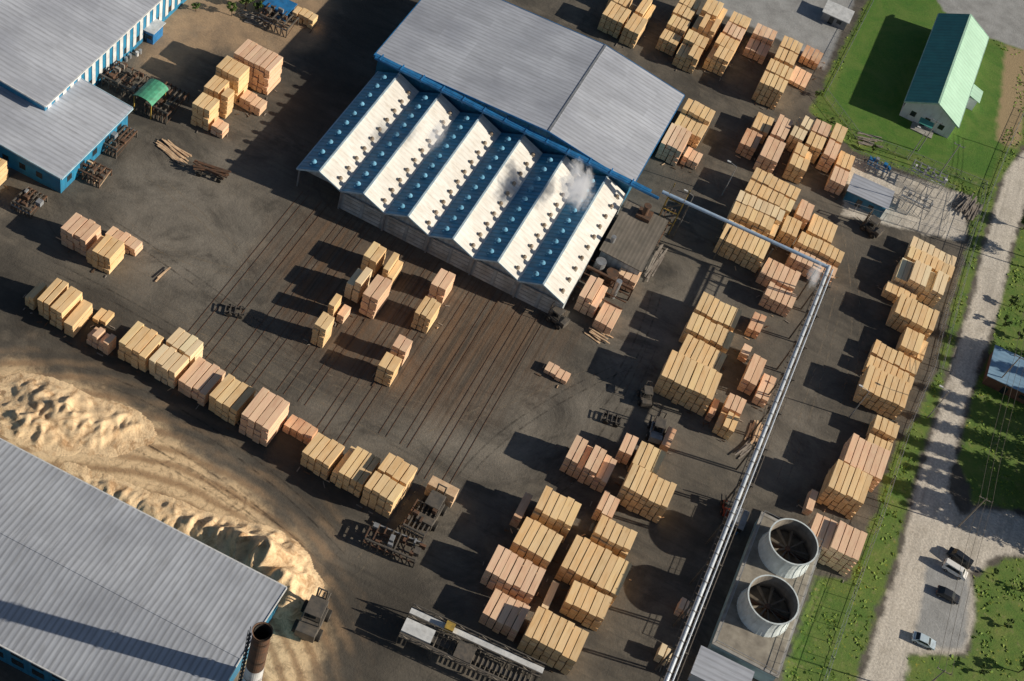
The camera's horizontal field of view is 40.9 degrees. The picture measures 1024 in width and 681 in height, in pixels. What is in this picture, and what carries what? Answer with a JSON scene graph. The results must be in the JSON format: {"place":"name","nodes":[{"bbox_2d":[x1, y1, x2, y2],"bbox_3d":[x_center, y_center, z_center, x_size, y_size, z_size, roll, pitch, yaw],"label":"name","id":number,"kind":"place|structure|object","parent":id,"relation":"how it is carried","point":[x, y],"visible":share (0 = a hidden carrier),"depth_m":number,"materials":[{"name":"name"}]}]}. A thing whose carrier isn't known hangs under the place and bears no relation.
{"place":"outdoors","nodes":[
{"label":"outdoors","id":0,"kind":"place"},
{"bbox_2d":[307,171,623,311],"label":"walls","id":1,"kind":"structure","parent":0,"point":[408,221],"depth_m":263.42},
{"bbox_2d":[296,71,607,303],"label":"ridge and gutter trim","id":2,"kind":"structure","parent":1,"relation":"on","point":[438,174],"depth_m":267.80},
{"bbox_2d":[298,71,605,283],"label":"roof blue slopes","id":3,"kind":"structure","parent":2,"relation":"on","point":[519,217],"depth_m":270.87,"materials":[{"name":"metal"}]},
{"bbox_2d":[309,75,594,277],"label":"blue roof vents","id":4,"kind":"object","parent":3,"relation":"on","point":[535,274],"visible":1,"depth_m":270.38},
{"bbox_2d":[319,74,625,302],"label":"roof white slopes","id":5,"kind":"structure","parent":3,"relation":"on","point":[391,173],"depth_m":270.61,"materials":[{"name":"metal"}]},
{"bbox_2d":[338,90,618,293],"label":"rusty roof vents","id":6,"kind":"object","parent":5,"relation":"on","point":[457,182],"visible":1,"depth_m":270.47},
{"bbox_2d":[5,0,944,672],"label":"timber offcuts","id":7,"kind":"object","parent":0,"point":[441,324],"visible":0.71,"depth_m":250.62,"materials":[{"name":"brown wood"}]},
{"bbox_2d":[0,0,1023,680],"bbox_3d":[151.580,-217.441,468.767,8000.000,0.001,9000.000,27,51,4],"label":"ground","id":8,"kind":"structure","parent":0,"point":[202,236],"depth_m":255.43,"materials":[{"name":"asphalt"}]},
{"bbox_2d":[10,186,47,218],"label":"sorting rack","id":9,"kind":"object","parent":8,"relation":"on","point":[38,202],"visible":1,"depth_m":248.65,"materials":[{"name":"metal"}]},
{"bbox_2d":[37,278,68,319],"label":"lumber stack","id":10,"kind":"object","parent":8,"relation":"on","point":[52,293],"visible":0.84,"depth_m":235.12,"materials":[{"name":"brown wood"}]},
{"bbox_2d":[0,78,132,192],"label":"mill annex","id":11,"kind":"object","parent":8,"relation":"on","point":[59,142],"visible":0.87,"depth_m":255.25,"materials":[{"name":"metal"}]},
{"bbox_2d":[50,286,82,329],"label":"lumber stack","id":12,"kind":"object","parent":8,"relation":"on","point":[65,304],"visible":0.9,"depth_m":234.88,"materials":[{"name":"brown wood"}]},
{"bbox_2d":[64,299,92,336],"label":"lumber stack","id":13,"kind":"object","parent":8,"relation":"on","point":[78,318],"visible":1,"depth_m":235.28,"materials":[{"name":"brown wood"}]},
{"bbox_2d":[60,212,100,256],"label":"lumber stack","id":14,"kind":"object","parent":8,"relation":"on","point":[80,234],"visible":0.95,"depth_m":244.75,"materials":[{"name":"brown wood"}]},
{"bbox_2d":[0,0,185,110],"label":"planer mill","id":15,"kind":"object","parent":8,"relation":"on","point":[52,52],"visible":0.78,"depth_m":265.58,"materials":[{"name":"white paint"}]},
{"bbox_2d":[86,234,124,273],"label":"lumber stack","id":16,"kind":"object","parent":8,"relation":"on","point":[106,253],"visible":1,"depth_m":243.89,"materials":[{"name":"brown wood"}]},
{"bbox_2d":[98,60,153,102],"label":"log infeed conveyor","id":17,"kind":"object","parent":8,"relation":"on","point":[135,88],"visible":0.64,"depth_m":271.61,"materials":[{"name":"metal"}]},
{"bbox_2d":[118,321,163,371],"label":"lumber stack","id":18,"kind":"object","parent":8,"relation":"on","point":[140,344],"visible":0.96,"depth_m":233.49,"materials":[{"name":"brown wood"}]},
{"bbox_2d":[0,438,286,680],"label":"sawmill hall","id":19,"kind":"structure","parent":8,"relation":"on","point":[96,584],"depth_m":201.68,"materials":[{"name":"white paint"}]},
{"bbox_2d":[0,372,324,620],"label":"sawdust pile","id":20,"kind":"object","parent":8,"relation":"on","point":[50,416],"visible":0.93,"depth_m":222.30,"materials":[{"name":"wood"}]},
{"bbox_2d":[144,81,189,124],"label":"log infeed conveyor","id":21,"kind":"object","parent":8,"relation":"on","point":[167,104],"visible":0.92,"depth_m":270.30,"materials":[{"name":"metal"}]},
{"bbox_2d":[149,327,203,388],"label":"lumber stack","id":22,"kind":"object","parent":8,"relation":"on","point":[175,357],"visible":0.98,"depth_m":233.79,"materials":[{"name":"brown wood"}]},
{"bbox_2d":[178,356,225,405],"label":"lumber stack","id":23,"kind":"object","parent":8,"relation":"on","point":[200,380],"visible":0.98,"depth_m":233.16,"materials":[{"name":"brown wood"}]},
{"bbox_2d":[191,92,219,130],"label":"lumber stack","id":24,"kind":"object","parent":8,"relation":"on","point":[205,112],"visible":0.99,"depth_m":268.86,"materials":[{"name":"brown wood"}]},
{"bbox_2d":[208,374,255,425],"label":"lumber stack","id":25,"kind":"object","parent":8,"relation":"on","point":[231,397],"visible":0.97,"depth_m":231.53,"materials":[{"name":"brown wood"}]},
{"bbox_2d":[215,55,249,101],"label":"lumber stack","id":26,"kind":"object","parent":8,"relation":"on","point":[234,73],"visible":0.79,"depth_m":274.27,"materials":[{"name":"brown wood"}]},
{"bbox_2d":[238,622,273,680],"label":"chimney stack","id":27,"kind":"object","parent":8,"relation":"on","point":[261,633],"visible":1,"depth_m":188.36,"materials":[{"name":"metal"}]},
{"bbox_2d":[233,39,282,94],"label":"lumber stack","id":28,"kind":"object","parent":8,"relation":"on","point":[264,65],"visible":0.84,"depth_m":278.05,"materials":[{"name":"brown wood"}]},
{"bbox_2d":[239,387,289,446],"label":"lumber stack","id":29,"kind":"object","parent":8,"relation":"on","point":[264,417],"visible":1,"depth_m":229.95,"materials":[{"name":"brown wood"}]},
{"bbox_2d":[282,414,317,444],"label":"lumber stack","id":30,"kind":"object","parent":8,"relation":"on","point":[300,429],"visible":0.96,"depth_m":233.34,"materials":[{"name":"brown wood"}]},
{"bbox_2d":[291,587,331,642],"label":"wheel loader","id":31,"kind":"object","parent":8,"relation":"on","point":[317,613],"visible":1,"depth_m":212.00,"materials":[{"name":"metal"}]},
{"bbox_2d":[300,432,344,479],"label":"lumber stack","id":32,"kind":"object","parent":8,"relation":"on","point":[322,455],"visible":0.97,"depth_m":229.27,"materials":[{"name":"brown wood"}]},
{"bbox_2d":[330,446,380,497],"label":"lumber stack","id":33,"kind":"object","parent":8,"relation":"on","point":[355,469],"visible":0.98,"depth_m":228.93,"materials":[{"name":"brown wood"}]},
{"bbox_2d":[344,267,372,302],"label":"lumber stack","id":34,"kind":"object","parent":8,"relation":"on","point":[357,284],"visible":0.99,"depth_m":252.41,"materials":[{"name":"brown wood"}]},
{"bbox_2d":[188,193,544,482],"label":"kiln rail track","id":35,"kind":"structure","parent":8,"relation":"on","point":[373,344],"depth_m":249.87,"materials":[{"name":"metal"}]},
{"bbox_2d":[359,274,391,318],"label":"lumber stack","id":36,"kind":"object","parent":8,"relation":"on","point":[375,295],"visible":1,"depth_m":251.18,"materials":[{"name":"brown wood"}]},
{"bbox_2d":[374,352,401,386],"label":"lumber stack","id":37,"kind":"object","parent":8,"relation":"on","point":[387,371],"visible":1,"depth_m":243.15,"materials":[{"name":"brown wood"}]},
{"bbox_2d":[360,452,417,518],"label":"lumber stack","id":38,"kind":"object","parent":8,"relation":"on","point":[387,486],"visible":1,"depth_m":227.67,"materials":[{"name":"brown wood"}]},
{"bbox_2d":[362,521,425,567],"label":"debarker line","id":39,"kind":"object","parent":8,"relation":"on","point":[411,553],"visible":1,"depth_m":224.42,"materials":[{"name":"metal"}]},
{"bbox_2d":[410,296,440,332],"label":"lumber stack","id":40,"kind":"object","parent":8,"relation":"on","point":[426,314],"visible":1,"depth_m":252.50,"materials":[{"name":"brown wood"}]},
{"bbox_2d":[296,170,563,312],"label":"door frames","id":41,"kind":"structure","parent":8,"relation":"on","point":[467,255],"depth_m":263.10,"materials":[{"name":"metal"}]},
{"bbox_2d":[342,195,559,313],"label":"kiln doors","id":42,"kind":"structure","parent":41,"relation":"attached to","point":[446,253],"depth_m":264.03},
{"bbox_2d":[413,476,458,531],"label":"straddle carrier","id":43,"kind":"object","parent":8,"relation":"on","point":[440,495],"visible":0.94,"depth_m":229.38,"materials":[{"name":"metal"}]},
{"bbox_2d":[427,268,455,304],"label":"lumber stack","id":44,"kind":"object","parent":8,"relation":"on","point":[441,286],"visible":0.98,"depth_m":257.39,"materials":[{"name":"brown wood"}]},
{"bbox_2d":[395,603,545,680],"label":"board conveyor","id":45,"kind":"object","parent":8,"relation":"on","point":[415,632],"visible":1,"depth_m":215.81,"materials":[{"name":"metal"}]},
{"bbox_2d":[478,589,529,641],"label":"lumber stack","id":46,"kind":"object","parent":8,"relation":"on","point":[503,616],"visible":1,"depth_m":220.48,"materials":[{"name":"brown wood"}]},
{"bbox_2d":[480,545,545,605],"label":"lumber stack","id":47,"kind":"object","parent":8,"relation":"on","point":[528,575],"visible":0.98,"depth_m":223.98,"materials":[{"name":"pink wood"}]},
{"bbox_2d":[375,0,684,205],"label":"storage shed","id":48,"kind":"structure","parent":8,"relation":"on","point":[605,105],"depth_m":288.48,"materials":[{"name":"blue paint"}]},
{"bbox_2d":[509,517,562,570],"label":"lumber stack","id":49,"kind":"object","parent":8,"relation":"on","point":[526,544],"visible":0.9,"depth_m":228.30,"materials":[{"name":"brown wood"}]},
{"bbox_2d":[517,606,588,674],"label":"lumber stack","id":50,"kind":"object","parent":8,"relation":"on","point":[561,642],"visible":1,"depth_m":217.81,"materials":[{"name":"brown wood"}]},
{"bbox_2d":[530,485,581,542],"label":"lumber stack","id":51,"kind":"object","parent":8,"relation":"on","point":[561,517],"visible":0.9,"depth_m":231.83,"materials":[{"name":"brown wood"}]},
{"bbox_2d":[559,580,612,630],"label":"lumber stack","id":52,"kind":"object","parent":8,"relation":"on","point":[586,606],"visible":1,"depth_m":224.07,"materials":[{"name":"brown wood"}]},
{"bbox_2d":[559,435,616,492],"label":"lumber stack","id":53,"kind":"object","parent":8,"relation":"on","point":[597,469],"visible":1,"depth_m":241.24,"materials":[{"name":"brown wood"}]},
{"bbox_2d":[573,275,607,317],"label":"lumber stack","id":54,"kind":"object","parent":8,"relation":"on","point":[591,296],"visible":0.99,"depth_m":264.76,"materials":[{"name":"brown wood"}]},
{"bbox_2d":[555,535,631,607],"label":"lumber stack","id":55,"kind":"object","parent":8,"relation":"on","point":[600,570],"visible":0.91,"depth_m":228.09,"materials":[{"name":"brown wood"}]},
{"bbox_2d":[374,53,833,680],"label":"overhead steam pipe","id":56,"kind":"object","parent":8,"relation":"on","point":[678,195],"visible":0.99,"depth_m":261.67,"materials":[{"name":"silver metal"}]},
{"bbox_2d":[587,514,637,558],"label":"lumber stack","id":57,"kind":"object","parent":8,"relation":"on","point":[617,540],"visible":0.84,"depth_m":231.41,"materials":[{"name":"brown wood"}]},
{"bbox_2d":[597,1,630,37],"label":"lumber stack","id":58,"kind":"object","parent":8,"relation":"on","point":[614,20],"visible":0.98,"depth_m":317.18,"materials":[{"name":"brown wood"}]},
{"bbox_2d":[576,200,667,309],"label":"shed","id":59,"kind":"structure","parent":8,"relation":"on","point":[632,237],"depth_m":272.24,"materials":[{"name":"metal"}]},
{"bbox_2d":[619,13,647,48],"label":"lumber stack","id":60,"kind":"object","parent":8,"relation":"on","point":[633,30],"visible":1,"depth_m":316.33,"materials":[{"name":"brown wood"}]},
{"bbox_2d":[627,441,665,477],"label":"lumber stack","id":61,"kind":"object","parent":8,"relation":"on","point":[645,457],"visible":0.68,"depth_m":245.33,"materials":[{"name":"brown wood"}]},
{"bbox_2d":[617,463,676,522],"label":"lumber stack","id":62,"kind":"object","parent":8,"relation":"on","point":[651,496],"visible":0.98,"depth_m":239.03,"materials":[{"name":"brown wood"}]},
{"bbox_2d":[655,14,690,55],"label":"lumber stack","id":63,"kind":"object","parent":8,"relation":"on","point":[672,36],"visible":1,"depth_m":319.16,"materials":[{"name":"brown wood"}]},
{"bbox_2d":[655,123,691,165],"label":"lumber stack","id":64,"kind":"object","parent":8,"relation":"on","point":[673,143],"visible":1,"depth_m":296.16,"materials":[{"name":"brown wood"}]},
{"bbox_2d":[653,350,721,415],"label":"lumber stack","id":65,"kind":"object","parent":8,"relation":"on","point":[681,381],"visible":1,"depth_m":256.10,"materials":[{"name":"brown wood"}]},
{"bbox_2d":[672,29,708,73],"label":"lumber stack","id":66,"kind":"object","parent":8,"relation":"on","point":[689,51],"visible":1,"depth_m":316.78,"materials":[{"name":"brown wood"}]},
{"bbox_2d":[674,98,715,148],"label":"lumber stack","id":67,"kind":"object","parent":8,"relation":"on","point":[694,121],"visible":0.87,"depth_m":302.44,"materials":[{"name":"brown wood"}]},
{"bbox_2d":[675,334,726,371],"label":"lumber stack","id":68,"kind":"object","parent":8,"relation":"on","point":[715,362],"visible":0.56,"depth_m":261.38,"materials":[{"name":"brown wood"}]},
{"bbox_2d":[679,312,734,357],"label":"lumber stack","id":69,"kind":"object","parent":8,"relation":"on","point":[718,338],"visible":0.71,"depth_m":265.09,"materials":[{"name":"brown wood"}]},
{"bbox_2d":[691,0,727,50],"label":"lumber stack","id":70,"kind":"object","parent":8,"relation":"on","point":[709,21],"visible":0.88,"depth_m":323.28,"materials":[{"name":"brown wood"}]},
{"bbox_2d":[693,292,741,331],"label":"lumber stack","id":71,"kind":"object","parent":8,"relation":"on","point":[720,314],"visible":0.7,"depth_m":268.75,"materials":[{"name":"brown wood"}]},
{"bbox_2d":[702,32,739,76],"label":"lumber stack","id":72,"kind":"object","parent":8,"relation":"on","point":[721,55],"visible":1,"depth_m":318.56,"materials":[{"name":"brown wood"}]},
{"bbox_2d":[712,393,746,439],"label":"lumber stack","id":73,"kind":"object","parent":8,"relation":"on","point":[729,417],"visible":1,"depth_m":256.05,"materials":[{"name":"brown wood"}]},
{"bbox_2d":[713,219,769,272],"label":"lumber stack","id":74,"kind":"object","parent":8,"relation":"on","point":[750,251],"visible":0.97,"depth_m":282.34,"materials":[{"name":"brown wood"}]},
{"bbox_2d":[737,353,766,395],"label":"lumber stack","id":75,"kind":"object","parent":8,"relation":"on","point":[751,374],"visible":1,"depth_m":263.20,"materials":[{"name":"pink wood"}]},
{"bbox_2d":[722,190,785,239],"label":"lumber stack","id":76,"kind":"object","parent":8,"relation":"on","point":[764,218],"visible":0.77,"depth_m":286.43,"materials":[{"name":"brown wood"}]},
{"bbox_2d":[742,23,776,63],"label":"lumber stack","id":77,"kind":"object","parent":8,"relation":"on","point":[749,51],"visible":1,"depth_m":326.54,"materials":[{"name":"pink wood"}]},
{"bbox_2d":[708,510,823,680],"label":"cooling tower station","id":78,"kind":"object","parent":8,"relation":"on","point":[755,626],"visible":1,"depth_m":231.32,"materials":[{"name":"concrete"}]},
{"bbox_2d":[753,136,785,174],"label":"lumber stack","id":79,"kind":"object","parent":8,"relation":"on","point":[769,154],"visible":0.94,"depth_m":301.11,"materials":[{"name":"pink wood"}]},
{"bbox_2d":[743,167,800,224],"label":"lumber stack","id":80,"kind":"object","parent":8,"relation":"on","point":[781,197],"visible":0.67,"depth_m":293.51,"materials":[{"name":"brown wood"}]},
{"bbox_2d":[751,58,793,109],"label":"lumber stack","id":81,"kind":"object","parent":8,"relation":"on","point":[773,84],"visible":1,"depth_m":315.11,"materials":[{"name":"brown wood"}]},
{"bbox_2d":[758,281,796,317],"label":"lumber stack","id":82,"kind":"object","parent":8,"relation":"on","point":[773,298],"visible":1,"depth_m":277.11,"materials":[{"name":"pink wood"}]},
{"bbox_2d":[755,258,800,295],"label":"lumber stack","id":83,"kind":"object","parent":8,"relation":"on","point":[784,278],"visible":0.86,"depth_m":280.58,"materials":[{"name":"brown wood"}]},
{"bbox_2d":[782,142,812,184],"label":"lumber stack","id":84,"kind":"object","parent":8,"relation":"on","point":[797,165],"visible":1,"depth_m":301.93,"materials":[{"name":"brown wood"}]},
{"bbox_2d":[784,231,844,286],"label":"lumber stack","id":85,"kind":"object","parent":8,"relation":"on","point":[825,253],"visible":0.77,"depth_m":285.88,"materials":[{"name":"brown wood"}]},
{"bbox_2d":[804,119,831,163],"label":"lumber stack","id":86,"kind":"object","parent":8,"relation":"on","point":[816,138],"visible":0.85,"depth_m":307.73,"materials":[{"name":"brown wood"}]},
{"bbox_2d":[805,213,837,245],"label":"lumber stack","id":87,"kind":"object","parent":8,"relation":"on","point":[819,228],"visible":0.8,"depth_m":293.33,"materials":[{"name":"brown wood"}]},
{"bbox_2d":[815,123,847,172],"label":"lumber stack","id":88,"kind":"object","parent":8,"relation":"on","point":[831,149],"visible":1,"depth_m":307.19,"materials":[{"name":"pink wood"}]},
{"bbox_2d":[807,513,866,576],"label":"lumber stack","id":89,"kind":"object","parent":8,"relation":"on","point":[842,547],"visible":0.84,"depth_m":242.41,"materials":[{"name":"brown wood"}]},
{"bbox_2d":[820,0,854,30],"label":"shed","id":90,"kind":"structure","parent":8,"relation":"on","point":[837,15],"depth_m":341.03,"materials":[{"name":"grey paint"}]},
{"bbox_2d":[824,150,854,195],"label":"lumber stack","id":91,"kind":"object","parent":8,"relation":"on","point":[840,171],"visible":1,"depth_m":304.09,"materials":[{"name":"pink wood"}]},
{"bbox_2d":[816,459,872,519],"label":"lumber stack","id":92,"kind":"object","parent":8,"relation":"on","point":[844,489],"visible":1,"depth_m":250.00,"materials":[{"name":"brown wood"}]},
{"bbox_2d":[839,433,890,491],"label":"lumber stack","id":93,"kind":"object","parent":8,"relation":"on","point":[862,454],"visible":0.71,"depth_m":255.73,"materials":[{"name":"brown wood"}]},
{"bbox_2d":[843,173,894,217],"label":"electrical substation hut","id":94,"kind":"object","parent":8,"relation":"on","point":[863,192],"visible":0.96,"depth_m":302.45,"materials":[{"name":"white metal"}]},
{"bbox_2d":[853,364,911,419],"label":"lumber stack","id":95,"kind":"object","parent":8,"relation":"on","point":[887,395],"visible":0.99,"depth_m":267.46,"materials":[{"name":"brown wood"}]},
{"bbox_2d":[865,415,899,450],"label":"lumber stack","id":96,"kind":"object","parent":8,"relation":"on","point":[882,432],"visible":0.68,"depth_m":262.42,"materials":[{"name":"brown wood"}]},
{"bbox_2d":[862,339,919,389],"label":"lumber stack","id":97,"kind":"object","parent":8,"relation":"on","point":[887,359],"visible":0.69,"depth_m":275.06,"materials":[{"name":"brown wood"}]},
{"bbox_2d":[785,8,1023,680],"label":"verge weeds","id":98,"kind":"object","parent":8,"relation":"on","point":[830,621],"visible":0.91,"depth_m":264.05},
{"bbox_2d":[824,0,987,679],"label":"chain link fence","id":99,"kind":"object","parent":8,"relation":"on","point":[935,352],"visible":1,"depth_m":284.33,"materials":[{"name":"metal"}]},
{"bbox_2d":[895,327,927,362],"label":"lumber stack","id":100,"kind":"object","parent":8,"relation":"on","point":[912,344],"visible":0.92,"depth_m":278.06,"materials":[{"name":"brown wood"}]},
{"bbox_2d":[885,293,939,340],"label":"lumber stack","id":101,"kind":"object","parent":8,"relation":"on","point":[910,313],"visible":0.98,"depth_m":281.55,"materials":[{"name":"brown wood"}]},
{"bbox_2d":[891,258,948,307],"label":"lumber stack","id":102,"kind":"object","parent":8,"relation":"on","point":[924,283],"visible":0.97,"depth_m":288.94,"materials":[{"name":"brown wood"}]},
{"bbox_2d":[904,236,956,282],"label":"lumber stack","id":103,"kind":"object","parent":8,"relation":"on","point":[932,256],"visible":0.64,"depth_m":294.55,"materials":[{"name":"brown wood"}]},
{"bbox_2d":[982,345,1023,403],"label":"roadside shed","id":104,"kind":"structure","parent":8,"relation":"on","point":[1000,362],"depth_m":279.68,"materials":[{"name":"blue metal"}]},
{"bbox_2d":[687,645,754,680],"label":"pump shed","id":105,"kind":"structure","parent":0,"point":[709,665],"depth_m":223.72,"materials":[{"name":"white paint"}]},
{"bbox_2d":[899,102,955,137],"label":"walls","id":106,"kind":"structure","parent":0,"point":[935,112],"depth_m":323.51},
{"bbox_2d":[905,14,988,126],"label":"roof","id":107,"kind":"structure","parent":106,"relation":"on","point":[932,73],"depth_m":332.66,"materials":[{"name":"green metal"}]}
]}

